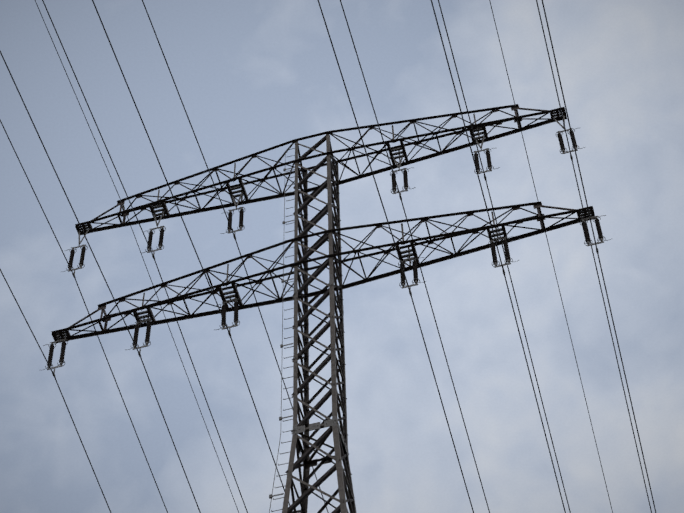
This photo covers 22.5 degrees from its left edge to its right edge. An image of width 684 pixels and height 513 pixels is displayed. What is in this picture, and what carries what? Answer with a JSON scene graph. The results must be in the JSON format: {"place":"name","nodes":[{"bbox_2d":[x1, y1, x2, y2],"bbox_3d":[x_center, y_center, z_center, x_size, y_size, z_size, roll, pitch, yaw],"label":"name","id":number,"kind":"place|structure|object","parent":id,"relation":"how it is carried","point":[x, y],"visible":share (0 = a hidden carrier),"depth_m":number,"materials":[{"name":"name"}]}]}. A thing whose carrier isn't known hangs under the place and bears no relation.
{"place":"outdoors","nodes":[
{"label":"outdoors","id":0,"kind":"place"},
{"bbox_2d":[0,0,683,512],"label":"sky","id":1,"kind":"structure","parent":0,"point":[250,76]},
{"label":"ground","id":2,"kind":"structure","parent":0,"visible":0},
{"bbox_2d":[269,134,356,512],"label":"pylon mast","id":3,"kind":"object","parent":2,"relation":"on","point":[340,447],"visible":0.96,"depth_m":65.30,"materials":[{"name":"metal"}]},
{"bbox_2d":[75,104,566,243],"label":"upper crossarm","id":4,"kind":"object","parent":3,"relation":"attached to","point":[165,214],"visible":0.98,"depth_m":77.17,"materials":[{"name":"black metal"}]},
{"bbox_2d":[62,244,87,277],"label":"insulator","id":5,"kind":"object","parent":4,"relation":"hanging from","point":[82,255],"visible":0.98,"depth_m":76.15,"materials":[{"name":"brown ceramic"}]},
{"bbox_2d":[0,120,167,512],"bbox_3d":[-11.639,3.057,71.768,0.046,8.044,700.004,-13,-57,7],"label":"conductor","id":6,"kind":"object","parent":5,"relation":"hanging from","point":[87,310],"visible":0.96,"depth_m":75.78,"materials":[{"name":"metal"}]},
{"bbox_2d":[35,0,238,512],"bbox_3d":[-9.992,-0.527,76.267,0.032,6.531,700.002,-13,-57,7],"label":"earth wire","id":7,"kind":"object","parent":4,"relation":"attached to","point":[136,241],"visible":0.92,"depth_m":79.95,"materials":[{"name":"metal"}]},
{"bbox_2d":[144,225,165,258],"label":"insulator","id":8,"kind":"object","parent":4,"relation":"hanging from","point":[151,233],"visible":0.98,"depth_m":75.61,"materials":[{"name":"brown ceramic"}]},
{"bbox_2d":[42,0,247,512],"bbox_3d":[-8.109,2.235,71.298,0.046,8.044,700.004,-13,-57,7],"label":"conductor","id":9,"kind":"object","parent":8,"relation":"hanging from","point":[147,243],"visible":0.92,"depth_m":73.68,"materials":[{"name":"metal"}]},
{"bbox_2d":[220,207,244,239],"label":"insulator","id":10,"kind":"object","parent":4,"relation":"hanging from","point":[241,216],"visible":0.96,"depth_m":75.14,"materials":[{"name":"brown ceramic"}]},
{"bbox_2d":[142,0,328,512],"bbox_3d":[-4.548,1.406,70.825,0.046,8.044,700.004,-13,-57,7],"label":"conductor","id":11,"kind":"object","parent":10,"relation":"hanging from","point":[224,212],"visible":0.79,"depth_m":72.69,"materials":[{"name":"metal"}]},
{"bbox_2d":[390,168,415,199],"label":"insulator","id":12,"kind":"object","parent":4,"relation":"hanging from","point":[405,186],"visible":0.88,"depth_m":74.13,"materials":[{"name":"brown ceramic"}]},
{"bbox_2d":[340,0,489,512],"bbox_3d":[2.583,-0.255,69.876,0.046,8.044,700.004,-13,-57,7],"label":"conductor","id":13,"kind":"object","parent":12,"relation":"hanging from","point":[415,248],"visible":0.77,"depth_m":74.06,"materials":[{"name":"metal"}]},
{"bbox_2d":[473,148,499,180],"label":"insulator","id":14,"kind":"object","parent":4,"relation":"hanging from","point":[489,163],"visible":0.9,"depth_m":73.70,"materials":[{"name":"brown ceramic"}]},
{"bbox_2d":[438,0,570,512],"bbox_3d":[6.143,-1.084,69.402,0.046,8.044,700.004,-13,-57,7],"label":"conductor","id":15,"kind":"object","parent":14,"relation":"hanging from","point":[503,249],"visible":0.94,"depth_m":74.45,"materials":[{"name":"metal"}]},
{"bbox_2d":[489,0,612,512],"bbox_3d":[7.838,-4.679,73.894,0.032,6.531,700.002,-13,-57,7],"label":"earth wire","id":16,"kind":"object","parent":4,"relation":"attached to","point":[551,258],"visible":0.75,"depth_m":80.77,"materials":[{"name":"metal"}]},
{"bbox_2d":[556,128,584,160],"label":"insulator","id":17,"kind":"object","parent":4,"relation":"hanging from","point":[561,142],"visible":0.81,"depth_m":73.21,"materials":[{"name":"brown ceramic"}]},
{"bbox_2d":[536,0,651,512],"bbox_3d":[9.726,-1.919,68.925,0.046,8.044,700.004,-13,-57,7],"label":"conductor","id":18,"kind":"object","parent":17,"relation":"hanging from","point":[592,250],"visible":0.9,"depth_m":74.57,"materials":[{"name":"metal"}]},
{"bbox_2d":[51,201,594,343],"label":"lower crossarm","id":19,"kind":"object","parent":3,"relation":"attached to","point":[60,334],"visible":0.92,"depth_m":70.42,"materials":[{"name":"black metal"}]},
{"bbox_2d":[44,338,67,377],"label":"insulator","id":20,"kind":"object","parent":19,"relation":"hanging from","point":[62,353],"visible":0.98,"depth_m":70.31,"materials":[{"name":"brown ceramic"}]},
{"bbox_2d":[0,269,110,512],"bbox_3d":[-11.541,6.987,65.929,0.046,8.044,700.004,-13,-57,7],"label":"conductor","id":21,"kind":"object","parent":20,"relation":"hanging from","point":[59,389],"visible":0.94,"depth_m":69.55,"materials":[{"name":"metal"}]},
{"bbox_2d":[128,319,152,356],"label":"insulator","id":22,"kind":"object","parent":19,"relation":"hanging from","point":[136,333],"visible":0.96,"depth_m":69.79,"materials":[{"name":"brown ceramic"}]},
{"bbox_2d":[0,51,200,512],"bbox_3d":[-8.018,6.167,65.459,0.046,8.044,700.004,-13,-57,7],"label":"conductor","id":23,"kind":"object","parent":22,"relation":"hanging from","point":[101,272],"visible":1,"depth_m":65.83,"materials":[{"name":"metal"}]},
{"bbox_2d":[214,298,239,337],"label":"insulator","id":24,"kind":"object","parent":19,"relation":"hanging from","point":[224,307],"visible":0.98,"depth_m":69.33,"materials":[{"name":"brown ceramic"}]},
{"bbox_2d":[92,0,289,505],"bbox_3d":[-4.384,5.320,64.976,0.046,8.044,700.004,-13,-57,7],"label":"conductor","id":25,"kind":"object","parent":24,"relation":"hanging from","point":[189,236],"visible":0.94,"depth_m":64.93,"materials":[{"name":"metal"}]},
{"bbox_2d":[398,257,425,295],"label":"insulator","id":26,"kind":"object","parent":19,"relation":"hanging from","point":[415,275],"visible":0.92,"depth_m":68.30,"materials":[{"name":"brown ceramic"}]},
{"bbox_2d":[318,0,473,512],"bbox_3d":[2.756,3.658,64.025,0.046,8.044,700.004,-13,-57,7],"label":"conductor","id":27,"kind":"object","parent":26,"relation":"hanging from","point":[395,246],"visible":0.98,"depth_m":65.62,"materials":[{"name":"metal"}]},
{"bbox_2d":[488,237,518,274],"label":"insulator","id":28,"kind":"object","parent":19,"relation":"hanging from","point":[494,254],"visible":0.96,"depth_m":67.87,"materials":[{"name":"brown ceramic"}]},
{"bbox_2d":[431,0,565,512],"bbox_3d":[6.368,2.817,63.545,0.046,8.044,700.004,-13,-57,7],"label":"conductor","id":29,"kind":"object","parent":28,"relation":"hanging from","point":[497,247],"visible":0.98,"depth_m":65.86,"materials":[{"name":"metal"}]},
{"bbox_2d":[580,215,610,253],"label":"insulator","id":30,"kind":"object","parent":19,"relation":"hanging from","point":[598,228],"visible":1,"depth_m":67.39,"materials":[{"name":"brown ceramic"}]},
{"bbox_2d":[542,0,655,512],"bbox_3d":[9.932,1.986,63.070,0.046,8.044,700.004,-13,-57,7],"label":"conductor","id":31,"kind":"object","parent":30,"relation":"hanging from","point":[596,247],"visible":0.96,"depth_m":66.07,"materials":[{"name":"metal"}]}
]}

